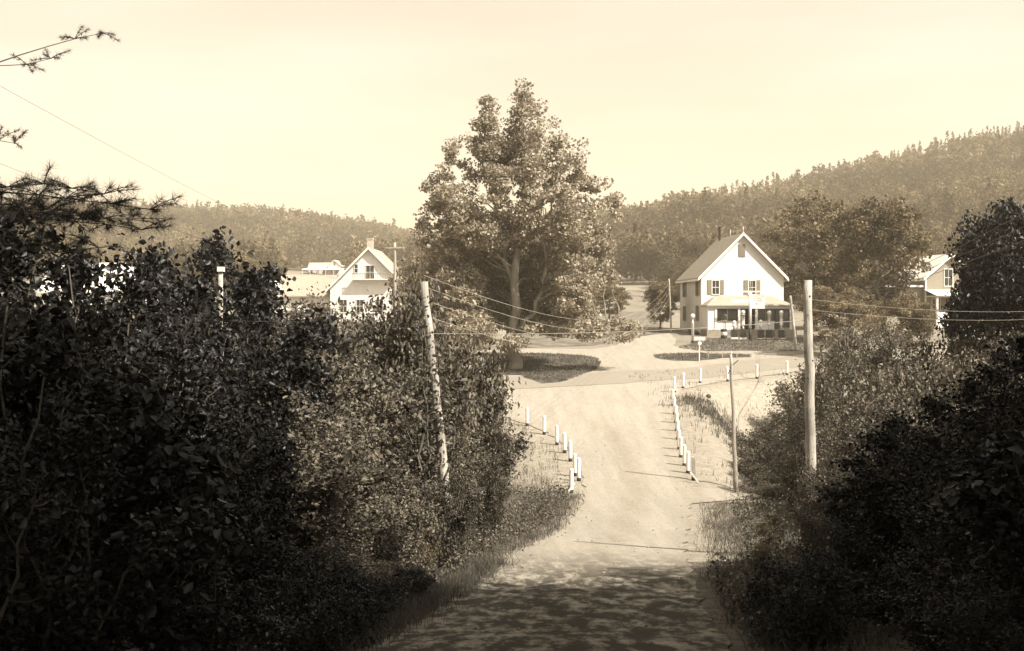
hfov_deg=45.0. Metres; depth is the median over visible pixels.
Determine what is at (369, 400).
shrub
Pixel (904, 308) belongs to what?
wire
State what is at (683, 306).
window
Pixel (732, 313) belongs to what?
porch window
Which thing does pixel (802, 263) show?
conifer tree
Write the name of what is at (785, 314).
porch window
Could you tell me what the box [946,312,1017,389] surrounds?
shrub
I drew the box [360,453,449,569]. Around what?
shrub
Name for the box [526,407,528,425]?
guard post
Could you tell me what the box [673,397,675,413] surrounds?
guard post
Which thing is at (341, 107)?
sky
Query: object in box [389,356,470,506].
shrub
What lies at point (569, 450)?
guard post
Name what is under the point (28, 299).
shrub
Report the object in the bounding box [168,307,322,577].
shrub
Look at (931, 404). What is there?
sapling
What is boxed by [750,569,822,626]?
shrub
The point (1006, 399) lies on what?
shrub
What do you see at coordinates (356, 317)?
shrub
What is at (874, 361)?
shrub
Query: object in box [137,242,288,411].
sapling
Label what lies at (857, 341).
shrub
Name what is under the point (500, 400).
shrub
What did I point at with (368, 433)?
shrub
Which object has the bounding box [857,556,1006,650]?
sapling
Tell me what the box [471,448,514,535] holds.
shrub
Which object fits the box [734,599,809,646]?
shrub
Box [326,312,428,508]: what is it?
shrub
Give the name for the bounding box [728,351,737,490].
utility pole
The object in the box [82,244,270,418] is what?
sapling
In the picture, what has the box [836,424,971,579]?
sapling
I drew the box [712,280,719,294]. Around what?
window
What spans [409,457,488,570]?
shrub
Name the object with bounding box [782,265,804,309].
broadleaf tree
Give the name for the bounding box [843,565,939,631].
shrub
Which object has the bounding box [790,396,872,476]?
shrub
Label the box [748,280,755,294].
window
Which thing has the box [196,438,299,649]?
shrub
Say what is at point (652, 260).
broadleaf tree
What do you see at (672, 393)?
guard post
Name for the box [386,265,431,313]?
broadleaf tree
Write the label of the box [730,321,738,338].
gas pump
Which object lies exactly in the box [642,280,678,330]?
broadleaf tree
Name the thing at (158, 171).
wire
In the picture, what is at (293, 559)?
sapling
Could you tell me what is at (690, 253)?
broadleaf tree
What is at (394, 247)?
utility pole
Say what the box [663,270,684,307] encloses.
broadleaf tree
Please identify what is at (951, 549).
shrub
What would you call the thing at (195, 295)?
sapling
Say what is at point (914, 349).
shrub
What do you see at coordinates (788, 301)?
broadleaf tree
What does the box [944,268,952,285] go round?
window
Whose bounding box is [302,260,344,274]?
farmhouse
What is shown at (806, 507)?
shrub
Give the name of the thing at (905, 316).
broadleaf tree
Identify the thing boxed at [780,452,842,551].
shrub
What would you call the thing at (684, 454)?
guard post
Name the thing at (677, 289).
broadleaf tree
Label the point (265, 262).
broadleaf tree
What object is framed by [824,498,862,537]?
shrub
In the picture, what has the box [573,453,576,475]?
guard post
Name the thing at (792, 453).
shrub
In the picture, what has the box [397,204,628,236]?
hills
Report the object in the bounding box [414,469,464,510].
shrub
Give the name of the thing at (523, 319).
wire
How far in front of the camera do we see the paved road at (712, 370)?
84.39 m
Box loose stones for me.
[379,437,758,647]
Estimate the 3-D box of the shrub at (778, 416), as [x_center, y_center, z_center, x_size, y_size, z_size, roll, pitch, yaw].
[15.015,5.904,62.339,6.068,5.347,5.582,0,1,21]
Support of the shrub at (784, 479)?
on the ground at (713, 448)
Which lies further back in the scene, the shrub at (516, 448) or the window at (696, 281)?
the window at (696, 281)
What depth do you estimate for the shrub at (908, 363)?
39.85 m
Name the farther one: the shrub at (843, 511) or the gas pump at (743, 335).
the gas pump at (743, 335)
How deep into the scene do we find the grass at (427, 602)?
25.94 m
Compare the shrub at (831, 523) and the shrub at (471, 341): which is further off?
the shrub at (471, 341)
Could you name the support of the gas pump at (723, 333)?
on the ground at (713, 448)
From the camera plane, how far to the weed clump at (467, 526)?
28.95 m
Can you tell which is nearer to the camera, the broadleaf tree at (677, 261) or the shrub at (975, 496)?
the shrub at (975, 496)
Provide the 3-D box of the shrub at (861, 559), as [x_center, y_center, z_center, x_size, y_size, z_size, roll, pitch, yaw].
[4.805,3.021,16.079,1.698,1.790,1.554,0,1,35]
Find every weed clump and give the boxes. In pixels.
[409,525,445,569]
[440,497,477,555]
[748,538,770,560]
[755,509,788,548]
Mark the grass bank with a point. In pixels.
(733, 349)
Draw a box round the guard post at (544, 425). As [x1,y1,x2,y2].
[542,415,545,434]
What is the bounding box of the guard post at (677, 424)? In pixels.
[676,420,678,439]
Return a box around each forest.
[0,121,1023,283]
[0,196,427,237]
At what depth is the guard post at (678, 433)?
56.81 m
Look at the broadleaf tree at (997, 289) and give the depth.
45.53 m
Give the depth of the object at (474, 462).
32.80 m
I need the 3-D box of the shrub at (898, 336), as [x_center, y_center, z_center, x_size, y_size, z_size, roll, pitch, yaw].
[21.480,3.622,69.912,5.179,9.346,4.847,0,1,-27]
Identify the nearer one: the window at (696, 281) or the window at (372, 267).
the window at (696, 281)
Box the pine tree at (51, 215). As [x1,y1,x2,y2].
[0,24,187,355]
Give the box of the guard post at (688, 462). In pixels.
[686,451,689,473]
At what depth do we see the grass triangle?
95.76 m
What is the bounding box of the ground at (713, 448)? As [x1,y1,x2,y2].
[1,152,1022,650]
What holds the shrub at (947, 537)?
on the ground at (713, 448)
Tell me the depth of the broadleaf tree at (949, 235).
251.50 m
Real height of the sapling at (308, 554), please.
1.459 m
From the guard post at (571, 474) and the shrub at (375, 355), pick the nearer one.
the shrub at (375, 355)
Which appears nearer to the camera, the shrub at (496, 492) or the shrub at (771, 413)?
the shrub at (496, 492)
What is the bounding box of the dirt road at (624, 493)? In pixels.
[350,333,946,650]
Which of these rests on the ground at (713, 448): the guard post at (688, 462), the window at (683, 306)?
the guard post at (688, 462)
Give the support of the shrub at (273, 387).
on the ground at (713, 448)
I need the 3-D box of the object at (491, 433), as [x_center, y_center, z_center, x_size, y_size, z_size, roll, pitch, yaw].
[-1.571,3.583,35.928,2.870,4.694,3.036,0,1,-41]
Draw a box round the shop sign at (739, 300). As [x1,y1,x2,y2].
[731,299,748,302]
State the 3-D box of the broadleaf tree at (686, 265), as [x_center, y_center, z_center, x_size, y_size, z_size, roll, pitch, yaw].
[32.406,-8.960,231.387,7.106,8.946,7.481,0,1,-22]
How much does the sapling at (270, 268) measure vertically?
7.086 m
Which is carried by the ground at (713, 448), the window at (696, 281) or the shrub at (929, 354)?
the shrub at (929, 354)
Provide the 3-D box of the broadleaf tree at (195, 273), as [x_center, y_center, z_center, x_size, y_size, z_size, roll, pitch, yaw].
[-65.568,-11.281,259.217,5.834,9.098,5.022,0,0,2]
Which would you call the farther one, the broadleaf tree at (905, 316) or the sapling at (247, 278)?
the broadleaf tree at (905, 316)
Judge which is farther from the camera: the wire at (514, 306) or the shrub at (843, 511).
the wire at (514, 306)
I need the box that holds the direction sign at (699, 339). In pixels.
[694,337,704,360]
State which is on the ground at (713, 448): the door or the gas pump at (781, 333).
the gas pump at (781, 333)
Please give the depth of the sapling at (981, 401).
14.16 m
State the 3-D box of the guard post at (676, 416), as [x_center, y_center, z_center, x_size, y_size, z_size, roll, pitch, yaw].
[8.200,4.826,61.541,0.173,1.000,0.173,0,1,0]
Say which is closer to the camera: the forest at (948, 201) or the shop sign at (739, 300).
the shop sign at (739, 300)
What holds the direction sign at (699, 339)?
on the ground at (713, 448)
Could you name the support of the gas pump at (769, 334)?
on the ground at (713, 448)
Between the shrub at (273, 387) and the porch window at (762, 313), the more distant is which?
the porch window at (762, 313)
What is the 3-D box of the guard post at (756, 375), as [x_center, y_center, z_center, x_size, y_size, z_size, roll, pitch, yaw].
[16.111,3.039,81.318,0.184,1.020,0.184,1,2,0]
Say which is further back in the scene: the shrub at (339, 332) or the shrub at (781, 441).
the shrub at (781, 441)
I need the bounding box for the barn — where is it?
[38,263,167,329]
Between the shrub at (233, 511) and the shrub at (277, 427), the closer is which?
the shrub at (233, 511)
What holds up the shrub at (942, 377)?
on the ground at (713, 448)
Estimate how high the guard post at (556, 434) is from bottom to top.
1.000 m
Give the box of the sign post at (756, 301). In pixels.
[741,265,764,339]
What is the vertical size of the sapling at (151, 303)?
4.909 m
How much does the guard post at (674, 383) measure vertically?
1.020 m
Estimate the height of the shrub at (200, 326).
4.511 m
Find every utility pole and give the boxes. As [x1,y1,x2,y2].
[217,267,224,355]
[386,243,404,305]
[420,281,455,557]
[668,279,671,332]
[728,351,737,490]
[789,296,797,349]
[803,280,815,500]
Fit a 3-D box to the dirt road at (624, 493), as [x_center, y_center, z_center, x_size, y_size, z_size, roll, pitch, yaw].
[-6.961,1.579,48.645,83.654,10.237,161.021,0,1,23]
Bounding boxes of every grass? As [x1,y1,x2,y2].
[220,367,913,650]
[475,336,840,382]
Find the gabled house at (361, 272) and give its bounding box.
[271,238,419,320]
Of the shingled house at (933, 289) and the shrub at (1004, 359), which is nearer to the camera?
the shrub at (1004, 359)
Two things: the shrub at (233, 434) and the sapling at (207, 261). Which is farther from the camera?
the sapling at (207, 261)
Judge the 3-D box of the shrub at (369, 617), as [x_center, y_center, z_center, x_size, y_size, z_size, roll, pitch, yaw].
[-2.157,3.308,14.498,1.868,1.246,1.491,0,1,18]
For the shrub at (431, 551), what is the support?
on the ground at (713, 448)
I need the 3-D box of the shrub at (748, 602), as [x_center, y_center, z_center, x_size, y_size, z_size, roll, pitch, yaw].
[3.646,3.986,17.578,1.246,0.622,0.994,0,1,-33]
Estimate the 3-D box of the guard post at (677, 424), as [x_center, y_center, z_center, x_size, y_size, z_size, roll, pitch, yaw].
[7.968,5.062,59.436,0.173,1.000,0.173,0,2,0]
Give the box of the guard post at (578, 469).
[577,458,580,480]
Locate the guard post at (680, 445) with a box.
[679,437,682,457]
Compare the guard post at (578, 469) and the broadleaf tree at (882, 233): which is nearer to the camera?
the guard post at (578, 469)
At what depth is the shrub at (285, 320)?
26.57 m
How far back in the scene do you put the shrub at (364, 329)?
32.51 m
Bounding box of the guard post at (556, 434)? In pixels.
[555,425,558,444]
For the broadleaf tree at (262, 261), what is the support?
on the ground at (713, 448)
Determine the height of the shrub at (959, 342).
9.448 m
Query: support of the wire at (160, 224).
attached to the utility pole at (429, 324)
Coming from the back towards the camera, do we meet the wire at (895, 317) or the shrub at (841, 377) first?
the shrub at (841, 377)
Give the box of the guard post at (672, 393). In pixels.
[671,389,673,405]
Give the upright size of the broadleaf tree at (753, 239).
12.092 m
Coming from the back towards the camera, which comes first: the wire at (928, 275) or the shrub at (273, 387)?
the wire at (928, 275)
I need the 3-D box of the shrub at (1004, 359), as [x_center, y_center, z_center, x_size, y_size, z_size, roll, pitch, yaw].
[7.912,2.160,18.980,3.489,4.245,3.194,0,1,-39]
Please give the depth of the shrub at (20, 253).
10.24 m
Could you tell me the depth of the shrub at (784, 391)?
72.75 m
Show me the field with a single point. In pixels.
(536, 340)
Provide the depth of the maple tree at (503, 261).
85.93 m
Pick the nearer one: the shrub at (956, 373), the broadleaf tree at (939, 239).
the shrub at (956, 373)
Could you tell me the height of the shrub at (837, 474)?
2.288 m
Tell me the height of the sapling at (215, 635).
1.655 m
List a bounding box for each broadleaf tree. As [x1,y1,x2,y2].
[188,250,200,276]
[223,249,259,293]
[254,259,267,270]
[255,258,274,270]
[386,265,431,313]
[404,251,489,340]
[582,288,605,317]
[593,284,633,318]
[636,245,661,284]
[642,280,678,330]
[654,263,674,286]
[655,255,683,279]
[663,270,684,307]
[665,230,690,265]
[667,254,698,284]
[673,285,679,302]
[683,237,710,262]
[691,237,714,256]
[748,228,772,255]
[756,231,787,263]
[759,190,870,329]
[777,259,799,302]
[781,244,810,265]
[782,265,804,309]
[799,282,882,345]
[803,209,891,323]
[827,194,933,342]
[881,290,939,354]
[892,225,921,252]
[918,240,948,255]
[930,236,954,253]
[934,196,1023,386]
[936,200,1023,380]
[939,231,954,242]
[945,232,961,251]
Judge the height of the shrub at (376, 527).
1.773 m
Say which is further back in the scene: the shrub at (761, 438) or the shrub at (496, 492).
the shrub at (761, 438)
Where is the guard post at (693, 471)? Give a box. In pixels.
[691,457,695,480]
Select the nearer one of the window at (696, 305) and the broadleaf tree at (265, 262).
the window at (696, 305)
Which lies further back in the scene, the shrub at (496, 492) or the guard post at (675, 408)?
the guard post at (675, 408)
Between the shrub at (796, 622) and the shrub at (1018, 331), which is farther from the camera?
the shrub at (1018, 331)
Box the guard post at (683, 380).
[682,373,684,387]
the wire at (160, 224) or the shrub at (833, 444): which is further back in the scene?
the shrub at (833, 444)
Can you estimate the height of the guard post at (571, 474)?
1.000 m
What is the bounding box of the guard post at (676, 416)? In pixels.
[675,412,677,430]
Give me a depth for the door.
117.17 m
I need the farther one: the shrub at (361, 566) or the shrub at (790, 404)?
the shrub at (790, 404)
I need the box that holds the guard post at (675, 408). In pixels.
[674,405,676,422]
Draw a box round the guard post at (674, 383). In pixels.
[673,377,675,391]
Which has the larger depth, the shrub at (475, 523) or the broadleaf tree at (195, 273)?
the broadleaf tree at (195, 273)
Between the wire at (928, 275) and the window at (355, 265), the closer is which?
the wire at (928, 275)
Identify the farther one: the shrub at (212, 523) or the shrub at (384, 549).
the shrub at (384, 549)
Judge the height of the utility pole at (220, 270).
5.830 m
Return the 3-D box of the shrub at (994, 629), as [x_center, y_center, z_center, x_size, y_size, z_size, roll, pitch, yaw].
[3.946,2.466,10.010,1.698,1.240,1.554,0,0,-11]
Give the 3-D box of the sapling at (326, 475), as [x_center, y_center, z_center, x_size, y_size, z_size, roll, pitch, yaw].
[-3.621,2.615,18.995,3.154,3.493,2.981,0,1,-40]
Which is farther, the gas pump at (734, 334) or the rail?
the gas pump at (734, 334)
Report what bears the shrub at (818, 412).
on the ground at (713, 448)
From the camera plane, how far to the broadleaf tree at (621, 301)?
149.23 m
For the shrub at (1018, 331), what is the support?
on the ground at (713, 448)
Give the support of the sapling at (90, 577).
on the ground at (713, 448)
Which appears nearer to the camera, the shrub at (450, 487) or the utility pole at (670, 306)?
the shrub at (450, 487)
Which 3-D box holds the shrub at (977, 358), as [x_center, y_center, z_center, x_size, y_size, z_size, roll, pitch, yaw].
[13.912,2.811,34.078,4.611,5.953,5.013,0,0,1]
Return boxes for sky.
[0,0,1023,227]
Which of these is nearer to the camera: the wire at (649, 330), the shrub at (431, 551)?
the shrub at (431, 551)
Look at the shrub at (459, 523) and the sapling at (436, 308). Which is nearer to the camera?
the shrub at (459, 523)
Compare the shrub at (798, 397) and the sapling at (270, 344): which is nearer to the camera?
the sapling at (270, 344)
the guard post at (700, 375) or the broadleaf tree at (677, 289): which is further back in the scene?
the broadleaf tree at (677, 289)
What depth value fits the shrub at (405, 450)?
30.00 m
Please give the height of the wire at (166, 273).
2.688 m
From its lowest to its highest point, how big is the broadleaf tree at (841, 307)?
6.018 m
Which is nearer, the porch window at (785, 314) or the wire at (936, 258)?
the wire at (936, 258)
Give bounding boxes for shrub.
[0,193,180,640]
[0,224,180,432]
[0,233,263,447]
[0,304,204,643]
[0,333,243,647]
[0,336,158,650]
[3,435,263,650]
[60,307,295,615]
[79,291,276,440]
[165,419,289,645]
[168,288,350,438]
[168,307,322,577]
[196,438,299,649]
[228,281,376,417]
[231,428,313,635]
[233,547,379,650]
[234,281,379,379]
[235,284,389,370]
[236,300,351,408]
[249,369,330,504]
[256,311,388,471]
[260,551,411,650]
[273,422,405,569]
[274,319,405,495]
[287,542,379,592]
[292,278,385,373]
[305,286,417,391]
[314,540,402,585]
[315,350,421,504]
[324,510,392,574]
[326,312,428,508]
[335,297,454,395]
[343,276,505,463]
[346,449,402,561]
[349,573,404,636]
[352,354,435,509]
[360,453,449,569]
[360,513,409,574]
[363,244,515,471]
[366,569,413,618]
[384,561,439,601]
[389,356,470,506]
[394,396,482,504]
[398,525,433,566]
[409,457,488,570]
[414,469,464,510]
[433,298,526,446]
[444,332,518,434]
[460,450,507,530]
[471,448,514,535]
[474,397,541,488]
[725,407,800,452]
[726,421,804,476]
[728,453,766,476]
[728,533,894,650]
[729,432,774,458]
[729,585,783,625]
[730,437,754,449]
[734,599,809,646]
[738,458,779,493]
[739,411,820,497]
[745,481,794,499]
[746,408,797,435]
[746,536,831,594]
[749,456,804,498]
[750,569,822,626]
[762,350,827,414]
[765,406,804,428]
[773,393,835,442]
[776,322,869,427]
[776,424,829,494]
[777,374,826,423]
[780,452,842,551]
[782,352,878,460]
[788,473,842,548]
[789,497,852,550]
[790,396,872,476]
[791,536,880,599]
[799,444,848,505]
[800,344,903,450]
[801,301,891,422]
[810,497,920,623]
[813,451,931,569]
[814,315,885,376]
[816,416,885,472]
[821,450,854,500]
[823,315,902,411]
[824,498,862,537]
[826,383,950,477]
[834,335,947,419]
[840,328,968,426]
[843,450,880,476]
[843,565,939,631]
[849,410,952,494]
[859,307,909,395]
[867,320,993,444]
[875,313,942,388]
[885,305,952,391]
[890,342,1023,486]
[892,551,1023,650]
[912,468,1021,642]
[920,317,977,389]
[922,328,1023,464]
[925,420,1023,650]
[933,376,1023,531]
[937,327,1023,449]
[937,347,1023,442]
[945,349,1023,494]
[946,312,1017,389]
[978,310,1023,392]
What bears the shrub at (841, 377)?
on the ground at (713, 448)
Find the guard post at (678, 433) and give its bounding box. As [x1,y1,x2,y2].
[677,429,680,449]
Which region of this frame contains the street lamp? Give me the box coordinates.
[690,314,694,342]
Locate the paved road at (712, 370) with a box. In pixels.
[490,347,946,388]
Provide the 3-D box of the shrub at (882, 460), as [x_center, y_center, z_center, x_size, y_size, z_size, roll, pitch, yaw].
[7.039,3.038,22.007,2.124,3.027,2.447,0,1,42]
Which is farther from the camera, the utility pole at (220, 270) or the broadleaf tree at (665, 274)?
the broadleaf tree at (665, 274)
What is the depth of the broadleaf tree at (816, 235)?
121.64 m
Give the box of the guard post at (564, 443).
[563,432,566,452]
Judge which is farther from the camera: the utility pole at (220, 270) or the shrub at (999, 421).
the utility pole at (220, 270)
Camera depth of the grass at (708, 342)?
95.24 m
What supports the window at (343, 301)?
in the gabled house at (361, 272)
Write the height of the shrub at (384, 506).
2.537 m
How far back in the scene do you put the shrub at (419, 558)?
24.69 m
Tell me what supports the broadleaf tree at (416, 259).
on the ground at (713, 448)
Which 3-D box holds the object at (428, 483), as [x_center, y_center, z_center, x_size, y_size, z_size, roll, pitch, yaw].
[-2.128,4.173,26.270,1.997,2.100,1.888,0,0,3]
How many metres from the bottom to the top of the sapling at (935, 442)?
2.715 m
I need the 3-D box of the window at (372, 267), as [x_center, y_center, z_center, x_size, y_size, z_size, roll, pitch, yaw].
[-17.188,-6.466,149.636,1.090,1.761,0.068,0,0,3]
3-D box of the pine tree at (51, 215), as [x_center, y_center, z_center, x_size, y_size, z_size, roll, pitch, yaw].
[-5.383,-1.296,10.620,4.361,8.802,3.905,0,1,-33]
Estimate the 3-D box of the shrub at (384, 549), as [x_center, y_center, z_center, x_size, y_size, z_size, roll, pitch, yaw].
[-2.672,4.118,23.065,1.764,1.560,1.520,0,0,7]
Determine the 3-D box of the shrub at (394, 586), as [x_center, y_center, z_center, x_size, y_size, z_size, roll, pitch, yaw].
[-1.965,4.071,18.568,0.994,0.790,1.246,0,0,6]
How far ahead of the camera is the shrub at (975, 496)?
10.30 m
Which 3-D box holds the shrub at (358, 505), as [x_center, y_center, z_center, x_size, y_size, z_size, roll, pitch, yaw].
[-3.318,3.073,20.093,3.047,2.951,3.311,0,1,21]
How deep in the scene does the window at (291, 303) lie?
151.82 m
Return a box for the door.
[740,309,745,328]
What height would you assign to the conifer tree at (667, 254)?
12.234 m
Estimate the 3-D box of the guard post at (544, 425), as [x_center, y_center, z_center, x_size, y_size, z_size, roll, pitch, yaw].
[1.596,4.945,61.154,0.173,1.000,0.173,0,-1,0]
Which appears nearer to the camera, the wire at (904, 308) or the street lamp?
the wire at (904, 308)
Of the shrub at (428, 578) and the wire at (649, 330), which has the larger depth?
the wire at (649, 330)
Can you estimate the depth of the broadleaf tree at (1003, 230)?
49.86 m
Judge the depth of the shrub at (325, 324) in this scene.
25.52 m
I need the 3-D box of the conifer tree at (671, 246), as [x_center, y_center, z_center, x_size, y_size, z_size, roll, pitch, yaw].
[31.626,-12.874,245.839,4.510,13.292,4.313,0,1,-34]
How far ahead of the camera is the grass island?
89.30 m
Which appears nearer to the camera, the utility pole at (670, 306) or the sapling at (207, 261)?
the sapling at (207, 261)
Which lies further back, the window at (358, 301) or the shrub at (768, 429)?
the window at (358, 301)
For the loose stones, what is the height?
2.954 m
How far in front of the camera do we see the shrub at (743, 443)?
59.88 m
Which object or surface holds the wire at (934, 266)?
attached to the utility pole at (810, 440)
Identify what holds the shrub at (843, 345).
on the ground at (713, 448)
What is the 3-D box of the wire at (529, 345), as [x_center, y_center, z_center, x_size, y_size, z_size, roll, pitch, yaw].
[6.629,-0.578,73.198,0.013,3.384,93.160,0,0,10]
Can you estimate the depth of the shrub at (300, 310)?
29.60 m
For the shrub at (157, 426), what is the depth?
10.61 m
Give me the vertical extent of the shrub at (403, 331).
8.173 m
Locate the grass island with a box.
[475,352,600,382]
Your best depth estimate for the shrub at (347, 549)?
19.02 m
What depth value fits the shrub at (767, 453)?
52.77 m
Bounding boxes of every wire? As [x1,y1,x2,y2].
[0,234,414,299]
[0,299,417,321]
[1,86,403,275]
[2,164,411,285]
[424,275,663,320]
[428,288,662,329]
[433,302,666,350]
[434,295,667,339]
[434,320,803,333]
[801,226,1023,301]
[812,213,1022,303]
[812,299,1023,311]
[814,240,1023,299]
[816,310,1023,319]
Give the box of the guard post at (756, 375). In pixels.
[755,364,757,378]
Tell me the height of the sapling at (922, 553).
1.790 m
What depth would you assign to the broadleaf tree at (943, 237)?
264.69 m
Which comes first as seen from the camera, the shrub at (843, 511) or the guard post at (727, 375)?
the shrub at (843, 511)
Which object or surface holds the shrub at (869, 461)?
on the ground at (713, 448)
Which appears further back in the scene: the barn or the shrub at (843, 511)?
the barn
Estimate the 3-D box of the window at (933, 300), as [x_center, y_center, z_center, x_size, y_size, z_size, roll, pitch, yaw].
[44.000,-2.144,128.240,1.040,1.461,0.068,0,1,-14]
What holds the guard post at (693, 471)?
on the ground at (713, 448)
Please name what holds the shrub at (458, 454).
on the ground at (713, 448)
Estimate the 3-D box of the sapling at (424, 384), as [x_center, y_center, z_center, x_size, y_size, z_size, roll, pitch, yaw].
[-1.636,2.302,26.735,1.927,6.264,2.008,0,1,18]
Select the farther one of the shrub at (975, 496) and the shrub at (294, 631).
the shrub at (294, 631)
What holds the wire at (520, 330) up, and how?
attached to the utility pole at (670, 306)
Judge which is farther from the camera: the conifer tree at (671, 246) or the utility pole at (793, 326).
the conifer tree at (671, 246)
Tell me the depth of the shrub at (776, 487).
45.83 m
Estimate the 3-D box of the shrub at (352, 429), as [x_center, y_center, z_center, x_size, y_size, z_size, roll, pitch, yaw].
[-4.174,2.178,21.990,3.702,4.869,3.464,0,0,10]
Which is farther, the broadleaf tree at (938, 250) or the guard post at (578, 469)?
the broadleaf tree at (938, 250)
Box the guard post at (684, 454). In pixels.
[682,444,685,466]
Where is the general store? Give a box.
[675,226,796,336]
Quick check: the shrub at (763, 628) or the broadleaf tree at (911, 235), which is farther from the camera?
the broadleaf tree at (911, 235)
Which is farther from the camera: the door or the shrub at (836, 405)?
the door
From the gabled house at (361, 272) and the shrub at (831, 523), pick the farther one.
the gabled house at (361, 272)
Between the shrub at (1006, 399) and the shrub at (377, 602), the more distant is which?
the shrub at (377, 602)
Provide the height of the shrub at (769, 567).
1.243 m
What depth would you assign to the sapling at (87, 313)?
14.45 m
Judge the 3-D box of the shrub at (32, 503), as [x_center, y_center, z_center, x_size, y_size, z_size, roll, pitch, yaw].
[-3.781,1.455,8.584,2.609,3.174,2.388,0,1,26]
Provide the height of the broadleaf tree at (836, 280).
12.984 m
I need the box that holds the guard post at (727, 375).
[726,366,728,381]
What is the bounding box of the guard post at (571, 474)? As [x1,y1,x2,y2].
[569,468,573,492]
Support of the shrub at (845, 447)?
on the ground at (713, 448)
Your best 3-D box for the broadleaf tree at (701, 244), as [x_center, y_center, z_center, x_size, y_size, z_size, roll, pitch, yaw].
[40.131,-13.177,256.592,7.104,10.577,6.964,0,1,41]
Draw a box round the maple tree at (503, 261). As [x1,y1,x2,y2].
[408,78,645,368]
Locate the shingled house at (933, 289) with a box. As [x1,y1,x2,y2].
[861,254,969,328]
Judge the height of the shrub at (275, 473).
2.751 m
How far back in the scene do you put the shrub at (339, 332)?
30.95 m
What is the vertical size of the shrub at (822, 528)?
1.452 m
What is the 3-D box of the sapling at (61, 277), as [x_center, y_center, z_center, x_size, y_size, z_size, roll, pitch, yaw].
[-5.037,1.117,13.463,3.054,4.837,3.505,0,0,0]
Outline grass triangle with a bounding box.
[654,353,749,360]
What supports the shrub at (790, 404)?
on the ground at (713, 448)
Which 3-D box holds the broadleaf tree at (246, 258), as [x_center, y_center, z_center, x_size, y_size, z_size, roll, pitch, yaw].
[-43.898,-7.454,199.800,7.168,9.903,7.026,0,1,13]
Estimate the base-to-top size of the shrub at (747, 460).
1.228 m
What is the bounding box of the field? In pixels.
[496,311,662,346]
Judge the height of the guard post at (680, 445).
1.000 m
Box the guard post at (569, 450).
[568,440,571,461]
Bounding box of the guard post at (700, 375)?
[699,368,701,382]
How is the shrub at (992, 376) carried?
on the ground at (713, 448)
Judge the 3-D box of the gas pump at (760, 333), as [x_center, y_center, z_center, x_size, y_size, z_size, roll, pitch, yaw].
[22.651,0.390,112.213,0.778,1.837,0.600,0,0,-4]
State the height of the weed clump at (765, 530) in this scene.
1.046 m
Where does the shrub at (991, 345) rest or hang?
on the ground at (713, 448)
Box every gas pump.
[721,314,726,337]
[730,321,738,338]
[739,310,746,338]
[756,320,765,338]
[765,311,773,338]
[777,310,785,338]
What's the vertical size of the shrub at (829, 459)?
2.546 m
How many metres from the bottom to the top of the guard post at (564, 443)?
1.000 m
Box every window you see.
[290,302,297,313]
[340,299,346,312]
[354,264,357,272]
[356,299,363,312]
[365,265,374,278]
[683,306,684,320]
[696,281,697,295]
[696,305,697,320]
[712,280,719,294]
[717,309,737,320]
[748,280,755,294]
[751,309,754,321]
[758,309,773,320]
[776,309,788,327]
[931,298,940,311]
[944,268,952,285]
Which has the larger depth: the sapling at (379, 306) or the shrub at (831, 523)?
the sapling at (379, 306)
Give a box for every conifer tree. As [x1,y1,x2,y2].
[658,229,676,278]
[659,236,675,292]
[796,227,807,270]
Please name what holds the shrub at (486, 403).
on the ground at (713, 448)
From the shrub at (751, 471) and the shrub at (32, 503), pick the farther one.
the shrub at (751, 471)
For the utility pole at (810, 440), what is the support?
on the ground at (713, 448)
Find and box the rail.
[707,353,775,357]
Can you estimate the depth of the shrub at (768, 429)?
59.98 m
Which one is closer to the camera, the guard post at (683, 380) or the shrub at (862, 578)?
the shrub at (862, 578)
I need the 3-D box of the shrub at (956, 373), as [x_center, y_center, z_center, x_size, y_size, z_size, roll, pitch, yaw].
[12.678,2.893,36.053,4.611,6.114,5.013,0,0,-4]
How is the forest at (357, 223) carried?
on the ground at (713, 448)
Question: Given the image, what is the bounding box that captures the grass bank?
[679,338,830,350]
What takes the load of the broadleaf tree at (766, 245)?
on the ground at (713, 448)
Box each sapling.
[0,222,193,412]
[0,231,157,377]
[0,364,208,650]
[43,236,218,439]
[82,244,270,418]
[96,236,283,440]
[101,535,278,650]
[133,226,341,394]
[133,233,297,363]
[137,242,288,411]
[165,259,348,457]
[230,518,328,646]
[254,384,383,565]
[278,533,346,602]
[361,289,449,390]
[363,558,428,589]
[386,282,503,404]
[388,287,476,537]
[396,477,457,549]
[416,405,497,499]
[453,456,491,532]
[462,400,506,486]
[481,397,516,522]
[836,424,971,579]
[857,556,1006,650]
[866,494,980,649]
[871,408,999,579]
[881,371,1011,503]
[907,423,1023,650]
[939,332,1023,477]
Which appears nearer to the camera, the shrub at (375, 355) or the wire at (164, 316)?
the wire at (164, 316)
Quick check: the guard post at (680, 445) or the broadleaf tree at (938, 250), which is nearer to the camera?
the guard post at (680, 445)
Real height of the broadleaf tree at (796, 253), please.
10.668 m

